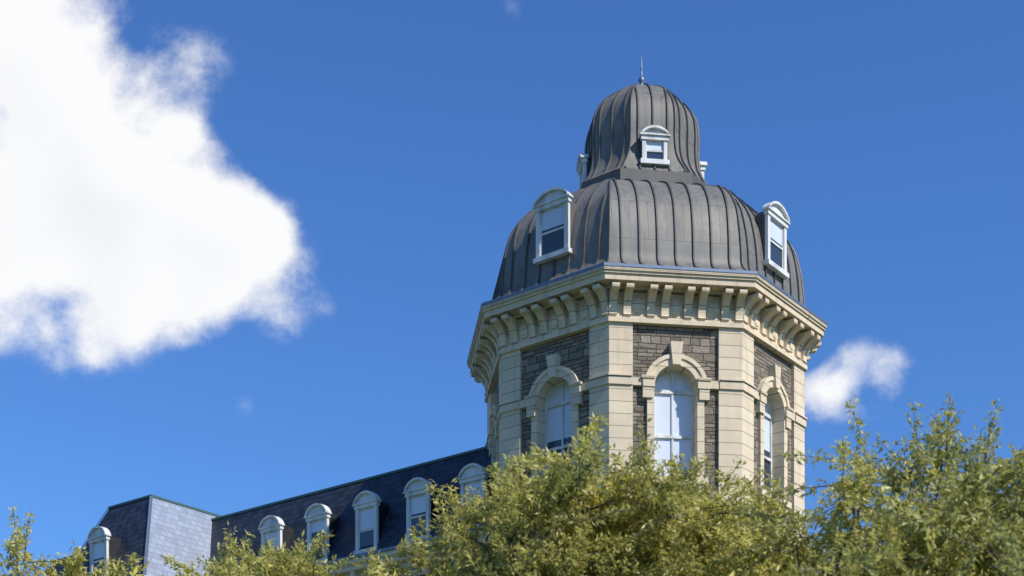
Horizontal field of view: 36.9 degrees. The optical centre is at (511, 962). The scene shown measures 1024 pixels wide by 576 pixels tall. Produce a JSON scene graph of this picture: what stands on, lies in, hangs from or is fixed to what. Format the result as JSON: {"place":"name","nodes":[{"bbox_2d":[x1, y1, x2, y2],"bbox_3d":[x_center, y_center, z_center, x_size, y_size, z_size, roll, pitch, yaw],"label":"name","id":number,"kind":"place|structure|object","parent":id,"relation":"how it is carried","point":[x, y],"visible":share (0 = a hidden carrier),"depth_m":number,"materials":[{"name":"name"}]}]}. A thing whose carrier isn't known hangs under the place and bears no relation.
{"place":"outdoors","nodes":[
{"label":"outdoors","id":0,"kind":"place"},
{"bbox_2d":[0,0,1023,575],"label":"sky","id":1,"kind":"structure","parent":0,"point":[251,251],"materials":[{"name":"blue"}]},
{"label":"ground","id":2,"kind":"structure","parent":0,"visible":0},
{"bbox_2d":[0,507,150,575],"bbox_3d":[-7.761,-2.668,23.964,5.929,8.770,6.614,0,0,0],"label":"tree","id":3,"kind":"object","parent":2,"relation":"on","point":[14,546],"visible":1,"depth_m":23.40,"materials":[{"name":"green plant"}]},
{"bbox_2d":[46,446,496,575],"bbox_3d":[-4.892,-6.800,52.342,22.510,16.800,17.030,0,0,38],"label":"wing","id":4,"kind":"structure","parent":2,"relation":"on","point":[384,512],"depth_m":46.60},
{"bbox_2d":[160,523,397,575],"bbox_3d":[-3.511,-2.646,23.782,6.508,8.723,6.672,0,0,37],"label":"tree","id":5,"kind":"object","parent":2,"relation":"on","point":[281,562],"visible":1,"depth_m":22.58,"materials":[{"name":"green plant"}]},
{"bbox_2d":[361,411,790,575],"bbox_3d":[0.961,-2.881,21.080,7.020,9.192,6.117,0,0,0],"label":"tree","id":6,"kind":"object","parent":2,"relation":"on","point":[571,531],"visible":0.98,"depth_m":19.54,"materials":[{"name":"green plant"}]},
{"bbox_2d":[467,262,827,567],"bbox_3d":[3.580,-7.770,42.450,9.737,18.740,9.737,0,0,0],"label":"tower","id":7,"kind":"structure","parent":2,"relation":"on","point":[691,362],"depth_m":38.74,"materials":[{"name":"stone"}]},
{"bbox_2d":[486,55,804,304],"bbox_3d":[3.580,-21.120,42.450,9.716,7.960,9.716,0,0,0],"label":"tower roof","id":8,"kind":"structure","parent":7,"relation":"on","point":[646,193],"depth_m":39.35,"materials":[{"name":"grey metal"}]},
{"bbox_2d":[585,456,867,575],"bbox_3d":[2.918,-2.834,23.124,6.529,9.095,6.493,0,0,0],"label":"tree","id":9,"kind":"object","parent":2,"relation":"on","point":[792,557],"visible":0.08,"depth_m":21.38,"materials":[{"name":"green plant"}]},
{"bbox_2d":[705,392,1023,575],"bbox_3d":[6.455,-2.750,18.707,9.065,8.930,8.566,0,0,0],"label":"tree","id":10,"kind":"object","parent":2,"relation":"on","point":[968,528],"visible":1,"depth_m":17.32,"materials":[{"name":"green plant"}]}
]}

